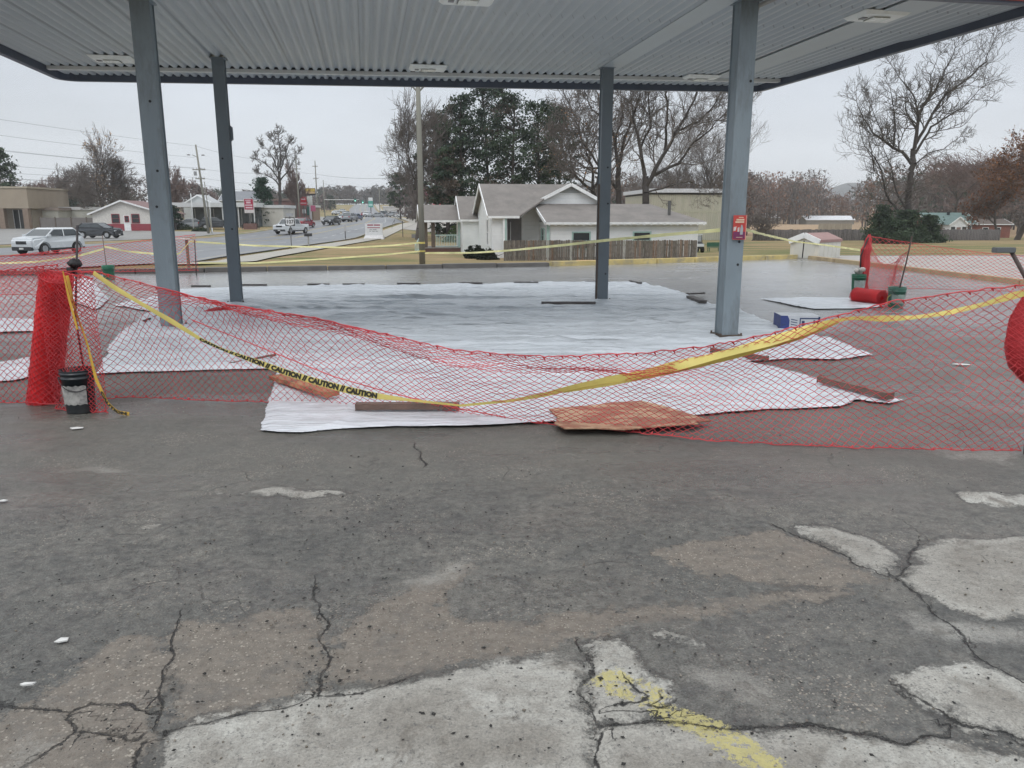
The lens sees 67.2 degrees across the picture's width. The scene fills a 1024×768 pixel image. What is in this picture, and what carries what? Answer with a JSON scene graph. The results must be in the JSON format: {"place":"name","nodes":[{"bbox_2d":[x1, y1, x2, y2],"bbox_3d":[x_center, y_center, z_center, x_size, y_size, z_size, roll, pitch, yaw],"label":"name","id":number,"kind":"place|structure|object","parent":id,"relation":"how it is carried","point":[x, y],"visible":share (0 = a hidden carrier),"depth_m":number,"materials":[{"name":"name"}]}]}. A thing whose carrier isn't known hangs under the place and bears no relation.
{"place":"outdoors","nodes":[
{"label":"outdoors","id":0,"kind":"place"},
{"bbox_2d":[0,228,224,244],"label":"forecourt","id":1,"kind":"structure","parent":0,"point":[7,235],"depth_m":93.08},
{"bbox_2d":[79,223,122,237],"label":"parked suv","id":2,"kind":"object","parent":1,"relation":"on","point":[94,230],"visible":0.91,"depth_m":84.53,"materials":[{"name":"grey paint"}]},
{"bbox_2d":[187,145,211,232],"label":"utility pole","id":3,"kind":"object","parent":1,"relation":"on","point":[203,198],"visible":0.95,"depth_m":96.86,"materials":[{"name":"brown wood"}]},
{"bbox_2d":[0,205,401,269],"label":"highway","id":4,"kind":"structure","parent":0,"point":[210,250],"depth_m":67.66,"materials":[{"name":"asphalt"}]},
{"bbox_2d":[11,227,84,254],"bbox_3d":[-30.738,-9.514,51.145,2.080,1.690,4.730,2,13,11],"label":"parked suv","id":5,"kind":"object","parent":4,"relation":"on","point":[52,239],"visible":0.91,"depth_m":50.35,"materials":[{"name":"white paint"}]},
{"bbox_2d":[273,218,308,233],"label":"pickup truck","id":6,"kind":"object","parent":4,"relation":"on","point":[281,226],"visible":0.84,"depth_m":94.96,"materials":[{"name":"white paint"}]},
{"bbox_2d":[178,205,416,263],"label":"pavement","id":7,"kind":"structure","parent":0,"point":[386,233],"depth_m":58.85,"materials":[{"name":"concrete"}]},
{"bbox_2d":[0,255,1023,767],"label":"parking lot","id":8,"kind":"structure","parent":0,"point":[226,473],"depth_m":3.63,"materials":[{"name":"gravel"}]},
{"bbox_2d":[0,357,29,380],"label":"plastic sheet","id":9,"kind":"object","parent":8,"relation":"on","point":[14,372],"visible":0.62,"depth_m":8.24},
{"bbox_2d":[0,318,33,331],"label":"plastic sheet","id":10,"kind":"object","parent":8,"relation":"on","point":[19,325],"visible":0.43,"depth_m":11.47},
{"bbox_2d":[0,264,71,403],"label":"safety net","id":11,"kind":"object","parent":8,"relation":"on","point":[31,402],"visible":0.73,"depth_m":6.67,"materials":[{"name":"red plastic"}]},
{"bbox_2d":[0,250,84,294],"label":"safety net","id":12,"kind":"object","parent":8,"relation":"on","point":[31,269],"visible":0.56,"depth_m":15.29,"materials":[{"name":"red plastic"}]},
{"bbox_2d":[25,271,73,405],"bbox_3d":[-4.025,-0.371,6.705,0.679,1.223,0.283,7,14,27],"label":"net roll","id":13,"kind":"object","parent":8,"relation":"on","point":[38,373],"visible":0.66,"depth_m":6.61,"materials":[{"name":"red plastic"}]},
{"bbox_2d":[34,267,108,412],"bbox_3d":[-3.689,-0.357,6.469,0.518,1.237,0.077,2,13,8],"label":"safety net","id":14,"kind":"object","parent":8,"relation":"on","point":[66,337],"visible":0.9,"depth_m":6.45,"materials":[{"name":"red plastic"}]},
{"bbox_2d":[65,275,128,414],"bbox_3d":[-3.449,-0.315,6.413,0.472,1.166,0.022,3,13,12],"label":"caution tape","id":15,"kind":"object","parent":14,"relation":"attached to","point":[94,371],"visible":1,"depth_m":6.46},
{"bbox_2d":[58,366,95,413],"bbox_3d":[-3.700,0.052,6.585,0.284,0.370,0.276,-5,13,-22],"label":"bucket","id":16,"kind":"object","parent":8,"relation":"on","point":[75,392],"visible":0.77,"depth_m":6.49,"materials":[{"name":"black plastic"}]},
{"bbox_2d":[73,277,107,308],"bbox_3d":[-9.386,-2.085,16.645,0.921,0.183,7.676,-7,14,-30],"label":"plastic sheet","id":17,"kind":"object","parent":8,"relation":"on","point":[101,295],"visible":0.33,"depth_m":15.07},
{"bbox_2d":[0,234,198,273],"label":"safety net","id":18,"kind":"object","parent":8,"relation":"on","point":[106,258],"visible":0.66,"depth_m":21.37,"materials":[{"name":"red plastic"}]},
{"bbox_2d":[209,57,243,301],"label":"steel column","id":19,"kind":"structure","parent":8,"relation":"on","point":[225,138],"depth_m":13.45,"materials":[{"name":"metal"}]},
{"bbox_2d":[96,281,871,381],"bbox_3d":[-1.609,-1.295,13.063,11.149,0.178,11.002,-1,12,-6],"label":"plastic sheet","id":20,"kind":"object","parent":8,"relation":"on","point":[521,319],"visible":0.88,"depth_m":10.86,"materials":[{"name":"plastic"}]},
{"bbox_2d":[127,0,186,326],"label":"steel column","id":21,"kind":"structure","parent":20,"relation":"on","point":[145,46],"depth_m":9.91,"materials":[{"name":"metal"}]},
{"bbox_2d":[773,312,819,328],"bbox_3d":[4.098,-0.901,11.107,0.545,0.214,0.388,1,12,4],"label":"carton","id":22,"kind":"object","parent":20,"relation":"on","point":[784,320],"visible":0.67,"depth_m":10.93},
{"bbox_2d":[261,352,902,431],"bbox_3d":[0.463,-0.043,7.714,5.564,0.030,3.177,-3,13,-14],"label":"plastic sheet","id":23,"kind":"object","parent":8,"relation":"on","point":[282,414],"visible":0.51,"depth_m":6.97,"materials":[{"name":"plastic"}]},
{"bbox_2d":[269,374,339,397],"bbox_3d":[-1.975,0.010,7.263,0.153,0.069,1.114,-11,17,-41],"label":"lumber piece","id":24,"kind":"object","parent":23,"relation":"on","point":[299,382],"visible":0.66,"depth_m":7.16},
{"bbox_2d":[355,401,459,410],"bbox_3d":[-0.879,0.184,6.498,0.869,0.061,0.103,0,12,-1],"label":"lumber piece","id":25,"kind":"object","parent":23,"relation":"on","point":[391,406],"visible":0.86,"depth_m":6.46,"materials":[{"name":"wood"}]},
{"bbox_2d":[549,401,710,429],"bbox_3d":[0.894,0.257,6.278,1.220,0.021,0.837,-4,13,-16],"label":"plywood piece","id":26,"kind":"object","parent":23,"relation":"on","point":[567,424],"visible":0.73,"depth_m":6.21,"materials":[{"name":"wood"}]},
{"bbox_2d":[816,375,894,399],"bbox_3d":[3.191,0.028,7.195,0.100,0.065,0.805,-6,14,-24],"label":"lumber piece","id":27,"kind":"object","parent":23,"relation":"on","point":[862,390],"visible":0.78,"depth_m":7.12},
{"bbox_2d":[595,67,615,298],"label":"steel column","id":28,"kind":"structure","parent":8,"relation":"on","point":[604,168],"depth_m":14.29,"materials":[{"name":"metal"}]},
{"bbox_2d":[550,255,797,265],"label":"yellow kerb","id":29,"kind":"structure","parent":8,"relation":"on","point":[652,260],"depth_m":26.81,"materials":[{"name":"paint"}]},
{"bbox_2d":[710,0,762,336],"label":"steel column","id":30,"kind":"structure","parent":8,"relation":"on","point":[740,90],"depth_m":9.98,"materials":[{"name":"metal"}]},
{"bbox_2d":[0,0,1023,91],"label":"canopy","id":31,"kind":"object","parent":30,"relation":"on","point":[653,45],"visible":0.9,"depth_m":11.72,"materials":[{"name":"grey metal"}]},
{"bbox_2d":[86,54,134,63],"bbox_3d":[-6.780,-5.500,13.080,0.671,0.065,0.511,-2,13,-10],"label":"canopy light","id":32,"kind":"object","parent":31,"relation":"attached to","point":[121,59],"visible":0.92,"depth_m":12.96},
{"bbox_2d":[409,64,447,71],"bbox_3d":[-1.512,-5.678,13.889,0.671,0.065,0.511,-2,13,-10],"label":"canopy light","id":33,"kind":"object","parent":31,"relation":"attached to","point":[426,68],"visible":1,"depth_m":13.77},
{"bbox_2d":[439,0,493,6],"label":"canopy light","id":34,"kind":"object","parent":31,"relation":"attached to","point":[485,3],"visible":1,"depth_m":9.46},
{"bbox_2d":[843,9,910,22],"bbox_3d":[4.859,-4.880,10.261,0.671,0.065,0.511,-2,13,-10],"label":"canopy light","id":35,"kind":"object","parent":31,"relation":"attached to","point":[874,15],"visible":1,"depth_m":10.16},
{"bbox_2d":[425,228,719,253],"bbox_3d":[0.227,-3.163,17.665,0.480,1.059,15.753,-5,13,-21],"label":"caution tape","id":36,"kind":"object","parent":30,"relation":"attached to","point":[647,236],"visible":1,"depth_m":13.95,"materials":[{"name":"plastic"}]},
{"bbox_2d":[732,215,746,239],"bbox_3d":[2.982,-2.050,10.092,0.183,0.319,0.018,-2,13,-10],"label":"poster","id":37,"kind":"object","parent":30,"relation":"attached to","point":[739,226],"visible":1,"depth_m":10.09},
{"bbox_2d":[761,297,882,308],"bbox_3d":[5.862,-1.563,14.611,1.844,0.036,1.966,0,12,0],"label":"plastic sheet","id":38,"kind":"object","parent":8,"relation":"on","point":[824,302],"visible":0.94,"depth_m":14.49,"materials":[{"name":"plastic"}]},
{"bbox_2d":[849,287,889,304],"bbox_3d":[6.786,-1.621,14.379,0.308,0.287,0.992,-4,13,-20],"label":"net roll","id":39,"kind":"object","parent":8,"relation":"on","point":[865,295],"visible":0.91,"depth_m":14.41,"materials":[{"name":"red plastic"}]},
{"bbox_2d":[864,240,907,290],"bbox_3d":[7.540,-2.354,15.687,0.136,1.140,3.457,3,13,13],"label":"safety net","id":40,"kind":"object","parent":8,"relation":"on","point":[889,275],"visible":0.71,"depth_m":15.81,"materials":[{"name":"red plastic"}]},
{"bbox_2d":[888,286,906,307],"bbox_3d":[6.980,-1.575,13.988,0.326,0.370,0.318,-5,13,-22],"label":"bucket","id":41,"kind":"object","parent":8,"relation":"on","point":[895,292],"visible":0.94,"depth_m":13.88,"materials":[{"name":"plastic"}]},
{"bbox_2d":[808,256,1023,284],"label":"faded kerb","id":42,"kind":"structure","parent":8,"relation":"on","point":[856,262],"depth_m":21.78,"materials":[{"name":"paint"}]},
{"bbox_2d":[868,236,1023,291],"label":"safety net","id":43,"kind":"object","parent":8,"relation":"on","point":[948,267],"visible":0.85,"depth_m":16.91,"materials":[{"name":"red plastic"}]},
{"bbox_2d":[991,247,1023,453],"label":"fence post","id":44,"kind":"object","parent":8,"relation":"on","point":[1011,250],"visible":1,"depth_m":5.17,"materials":[{"name":"metal"}]},
{"bbox_2d":[61,270,1023,450],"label":"safety net","id":45,"kind":"object","parent":44,"relation":"attached to","point":[345,327],"visible":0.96,"depth_m":5.88,"materials":[{"name":"red plastic"}]},
{"bbox_2d":[93,271,461,406],"bbox_3d":[-1.929,-0.378,6.199,3.121,1.021,0.010,2,13,10],"label":"caution tape","id":46,"kind":"object","parent":45,"relation":"attached to","point":[331,385],"visible":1,"depth_m":6.25,"materials":[{"name":"plastic"}]},
{"bbox_2d":[461,290,1023,406],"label":"caution tape","id":47,"kind":"object","parent":44,"relation":"attached to","point":[687,363],"visible":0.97,"depth_m":5.66,"materials":[{"name":"plastic"}]},
{"bbox_2d":[563,322,837,392],"bbox_3d":[1.371,-0.192,5.760,1.980,0.611,0.010,2,13,10],"label":"caution tape","id":48,"kind":"object","parent":47,"relation":"attached to","point":[706,363],"visible":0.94,"depth_m":5.74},
{"bbox_2d":[1004,297,1023,381],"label":"net bundle","id":49,"kind":"object","parent":44,"relation":"hanging from","point":[1018,352],"visible":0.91,"depth_m":5.32,"materials":[{"name":"red plastic"}]},
{"bbox_2d":[0,205,1023,270],"bbox_3d":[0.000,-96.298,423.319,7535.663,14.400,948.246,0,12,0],"label":"ground","id":50,"kind":"structure","parent":0,"point":[750,247],"depth_m":62.61,"materials":[{"name":"green plant"}]},
{"bbox_2d":[0,147,22,185],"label":"pine tree","id":51,"kind":"object","parent":50,"relation":"on","point":[3,156],"visible":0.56,"depth_m":134.79,"materials":[{"name":"green plant"}]},
{"bbox_2d":[0,186,68,228],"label":"tan building","id":52,"kind":"structure","parent":50,"relation":"on","point":[21,207],"depth_m":112.12,"materials":[{"name":"paint"}]},
{"bbox_2d":[41,207,71,217],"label":"building","id":53,"kind":"structure","parent":50,"relation":"on","point":[53,212],"depth_m":115.36,"materials":[{"name":"paint"}]},
{"bbox_2d":[39,217,92,228],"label":"grey fence","id":54,"kind":"object","parent":50,"relation":"on","point":[58,222],"visible":0.45,"depth_m":105.83,"materials":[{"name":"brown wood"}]},
{"bbox_2d":[47,156,107,206],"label":"bare tree","id":55,"kind":"object","parent":50,"relation":"on","point":[63,184],"visible":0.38,"depth_m":122.00,"materials":[{"name":"brown plant"}]},
{"bbox_2d":[58,146,147,209],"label":"bare tree","id":56,"kind":"object","parent":50,"relation":"on","point":[107,166],"visible":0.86,"depth_m":115.93,"materials":[{"name":"brown plant"}]},
{"bbox_2d":[81,125,124,207],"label":"bare tree","id":57,"kind":"object","parent":50,"relation":"on","point":[94,151],"visible":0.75,"depth_m":115.83,"materials":[{"name":"brown plant"}]},
{"bbox_2d":[0,176,214,218],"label":"distant woods","id":58,"kind":"object","parent":50,"relation":"on","point":[72,203],"visible":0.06,"depth_m":169.60,"materials":[{"name":"brown plant"}]},
{"bbox_2d":[87,200,184,230],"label":"red white cottage","id":59,"kind":"structure","parent":50,"relation":"on","point":[126,215],"depth_m":104.76,"materials":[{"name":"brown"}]},
{"bbox_2d":[145,162,192,207],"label":"bare tree","id":60,"kind":"object","parent":50,"relation":"on","point":[177,191],"visible":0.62,"depth_m":146.35,"materials":[{"name":"brown plant"}]},
{"bbox_2d":[172,194,267,227],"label":"building","id":61,"kind":"structure","parent":50,"relation":"on","point":[216,207],"depth_m":118.41,"materials":[{"name":"white metal"}]},
{"bbox_2d":[241,199,259,229],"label":"red sign","id":62,"kind":"object","parent":50,"relation":"on","point":[249,206],"visible":0.85,"depth_m":109.27,"materials":[{"name":"metal"}]},
{"bbox_2d":[248,177,276,223],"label":"conifer tree","id":63,"kind":"object","parent":50,"relation":"on","point":[260,189],"visible":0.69,"depth_m":119.67,"materials":[{"name":"green plant"}]},
{"bbox_2d":[1,262,548,275],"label":"dark kerb","id":64,"kind":"structure","parent":50,"relation":"on","point":[364,267],"depth_m":23.35,"materials":[{"name":"concrete"}]},
{"bbox_2d":[250,123,303,204],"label":"bare tree","id":65,"kind":"object","parent":50,"relation":"on","point":[278,166],"visible":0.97,"depth_m":144.46,"materials":[{"name":"brown plant"}]},
{"bbox_2d":[261,205,295,225],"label":"office building","id":66,"kind":"structure","parent":50,"relation":"on","point":[276,215],"depth_m":119.39,"materials":[{"name":"paint"}]},
{"bbox_2d":[283,160,310,217],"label":"bare tree","id":67,"kind":"object","parent":50,"relation":"on","point":[291,189],"visible":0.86,"depth_m":154.96,"materials":[{"name":"brown plant"}]},
{"bbox_2d":[211,184,465,211],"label":"distant woods","id":68,"kind":"object","parent":50,"relation":"on","point":[343,192],"visible":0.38,"depth_m":499.59,"materials":[{"name":"brown plant"}]},
{"bbox_2d":[364,223,384,238],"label":"notice board","id":69,"kind":"object","parent":50,"relation":"on","point":[373,230],"visible":0.97,"depth_m":84.29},
{"bbox_2d":[382,172,409,219],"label":"pine tree","id":70,"kind":"object","parent":50,"relation":"on","point":[392,196],"visible":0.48,"depth_m":183.53,"materials":[{"name":"green plant"}]},
{"bbox_2d":[376,87,457,239],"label":"bare tree","id":71,"kind":"object","parent":50,"relation":"on","point":[403,131],"visible":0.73,"depth_m":82.31,"materials":[{"name":"brown plant"}]},
{"bbox_2d":[412,87,424,263],"bbox_3d":[-2.863,-7.174,24.327,1.337,6.965,0.208,0,12,0],"label":"utility pole","id":72,"kind":"object","parent":50,"relation":"on","point":[420,186],"visible":0.71,"depth_m":24.41,"materials":[{"name":"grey wood"}]},
{"bbox_2d":[189,240,419,247],"bbox_3d":[-6.003,-4.225,23.228,6.870,0.294,0.247,-6,14,-25],"label":"caution tape","id":73,"kind":"object","parent":72,"relation":"attached to","point":[308,246],"visible":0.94,"depth_m":23.14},
{"bbox_2d":[198,250,419,263],"bbox_3d":[-5.969,-3.852,23.443,6.682,0.286,0.123,-6,14,-25],"label":"caution tape","id":74,"kind":"object","parent":72,"relation":"attached to","point":[307,259],"visible":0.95,"depth_m":23.37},
{"bbox_2d":[415,205,460,252],"bbox_3d":[-5.383,-11.242,56.236,3.636,3.607,4.873,-2,13,-9],"label":"porch","id":75,"kind":"object","parent":50,"relation":"on","point":[433,214],"visible":0.62,"depth_m":55.40,"materials":[{"name":"white"}]},
{"bbox_2d":[411,110,465,236],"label":"pine tree","id":76,"kind":"object","parent":50,"relation":"on","point":[442,140],"visible":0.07,"depth_m":87.40,"materials":[{"name":"green plant"}]},
{"bbox_2d":[424,144,475,240],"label":"pine tree","id":77,"kind":"object","parent":50,"relation":"on","point":[445,153],"visible":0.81,"depth_m":76.81,"materials":[{"name":"green plant"}]},
{"bbox_2d":[431,92,491,195],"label":"pine tree","id":78,"kind":"object","parent":50,"relation":"on","point":[465,139],"visible":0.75,"depth_m":83.64,"materials":[{"name":"green plant"}]},
{"bbox_2d":[454,88,520,190],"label":"pine tree","id":79,"kind":"object","parent":50,"relation":"on","point":[482,113],"visible":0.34,"depth_m":88.94,"materials":[{"name":"green plant"}]},
{"bbox_2d":[470,90,550,189],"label":"pine tree","id":80,"kind":"object","parent":50,"relation":"on","point":[497,146],"visible":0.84,"depth_m":81.49,"materials":[{"name":"green plant"}]},
{"bbox_2d":[500,98,573,183],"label":"pine tree","id":81,"kind":"object","parent":50,"relation":"on","point":[543,106],"visible":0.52,"depth_m":85.43,"materials":[{"name":"green plant"}]},
{"bbox_2d":[530,105,584,186],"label":"pine tree","id":82,"kind":"object","parent":50,"relation":"on","point":[563,178],"visible":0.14,"depth_m":91.47,"materials":[{"name":"green plant"}]},
{"bbox_2d":[454,183,706,258],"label":"white house","id":83,"kind":"structure","parent":50,"relation":"on","point":[493,217],"depth_m":48.20,"materials":[{"name":"wood"}]},
{"bbox_2d":[394,169,772,235],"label":"distant woods","id":84,"kind":"object","parent":50,"relation":"on","point":[750,205],"visible":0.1,"depth_m":152.62,"materials":[{"name":"brown plant"}]},
{"bbox_2d":[526,90,659,196],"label":"bare tree","id":85,"kind":"object","parent":50,"relation":"on","point":[593,186],"visible":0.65,"depth_m":76.97,"materials":[{"name":"brown plant"}]},
{"bbox_2d":[532,89,664,203],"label":"bare tree","id":86,"kind":"object","parent":50,"relation":"on","point":[616,185],"visible":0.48,"depth_m":77.27,"materials":[{"name":"brown plant"}]},
{"bbox_2d":[504,239,696,260],"bbox_3d":[5.136,-7.496,43.956,11.329,1.465,0.110,-2,13,-9],"label":"wooden fence","id":87,"kind":"object","parent":50,"relation":"on","point":[627,249],"visible":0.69,"depth_m":43.86,"materials":[{"name":"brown wood"}]},
{"bbox_2d":[614,92,726,202],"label":"bare tree","id":88,"kind":"object","parent":50,"relation":"on","point":[660,184],"visible":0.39,"depth_m":119.62,"materials":[{"name":"brown plant"}]},
{"bbox_2d":[623,189,721,239],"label":"metal building","id":89,"kind":"structure","parent":50,"relation":"on","point":[683,199],"depth_m":101.28,"materials":[{"name":"beige metal"}]},
{"bbox_2d":[613,90,761,210],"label":"bare tree","id":90,"kind":"object","parent":50,"relation":"on","point":[646,179],"visible":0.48,"depth_m":73.74,"materials":[{"name":"brown plant"}]},
{"bbox_2d":[668,107,770,190],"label":"bare tree","id":91,"kind":"object","parent":50,"relation":"on","point":[706,174],"visible":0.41,"depth_m":123.11,"materials":[{"name":"brown plant"}]},
{"bbox_2d":[746,208,788,240],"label":"bare tree","id":92,"kind":"object","parent":50,"relation":"on","point":[763,226],"visible":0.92,"depth_m":97.22,"materials":[{"name":"brown plant"}]},
{"bbox_2d":[798,216,854,223],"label":"farm building","id":93,"kind":"structure","parent":50,"relation":"on","point":[830,220],"depth_m":323.09,"materials":[{"name":"paint"}]},
{"bbox_2d":[752,228,1000,240],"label":"board fence","id":94,"kind":"object","parent":50,"relation":"on","point":[973,234],"visible":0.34,"depth_m":99.93,"materials":[{"name":"brown wood"}]},
{"bbox_2d":[859,204,903,242],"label":"evergreen bush","id":95,"kind":"object","parent":50,"relation":"on","point":[882,212],"visible":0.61,"depth_m":85.86,"materials":[{"name":"green plant"}]},
{"bbox_2d":[747,157,1023,233],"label":"distant woods","id":96,"kind":"object","parent":50,"relation":"on","point":[795,197],"visible":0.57,"depth_m":320.36,"materials":[{"name":"brown plant"}]},
{"bbox_2d":[871,218,922,243],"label":"evergreen bush","id":97,"kind":"object","parent":50,"relation":"on","point":[900,232],"visible":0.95,"depth_m":83.51,"materials":[{"name":"green plant"}]},
{"bbox_2d":[892,209,942,242],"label":"evergreen bush","id":98,"kind":"object","parent":50,"relation":"on","point":[910,216],"visible":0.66,"depth_m":87.07,"materials":[{"name":"green plant"}]},
{"bbox_2d":[834,19,1023,212],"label":"bare tree","id":99,"kind":"object","parent":50,"relation":"on","point":[913,151],"visible":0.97,"depth_m":86.44,"materials":[{"name":"brown plant"}]},
{"bbox_2d":[916,214,953,242],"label":"evergreen bush","id":100,"kind":"object","parent":50,"relation":"on","point":[931,221],"visible":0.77,"depth_m":87.49,"materials":[{"name":"green plant"}]},
{"bbox_2d":[897,146,1023,218],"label":"bare tree","id":101,"kind":"object","parent":50,"relation":"on","point":[964,171],"visible":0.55,"depth_m":143.90,"materials":[{"name":"brown plant"}]},
{"bbox_2d":[911,212,1013,237],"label":"brick house","id":102,"kind":"structure","parent":50,"relation":"on","point":[954,221],"depth_m":136.64,"materials":[{"name":"brown brick"}]},
{"bbox_2d":[957,166,1018,229],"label":"leafy tree","id":103,"kind":"object","parent":50,"relation":"on","point":[986,201],"visible":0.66,"depth_m":115.12,"materials":[{"name":"brown plant"}]},
{"bbox_2d":[969,125,1023,239],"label":"leafy tree","id":104,"kind":"object","parent":50,"relation":"on","point":[1014,181],"visible":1,"depth_m":101.11,"materials":[{"name":"brown plant"}]},
{"bbox_2d":[0,18,1023,204],"label":"sky","id":105,"kind":"structure","parent":0,"point":[339,129],"materials":[{"name":"white"}]},
{"bbox_2d":[575,181,945,207],"bbox_3d":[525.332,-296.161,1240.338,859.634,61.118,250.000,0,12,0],"label":"hills","id":106,"kind":"structure","parent":0,"point":[845,188],"depth_m":1183.62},
{"bbox_2d":[839,256,1023,278],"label":"side slab","id":107,"kind":"structure","parent":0,"point":[931,261],"depth_m":26.97,"materials":[{"name":"concrete"}]},
{"bbox_2d":[789,232,842,258],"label":"well house","id":108,"kind":"structure","parent":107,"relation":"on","point":[826,238],"depth_m":29.39,"materials":[{"name":"white"}]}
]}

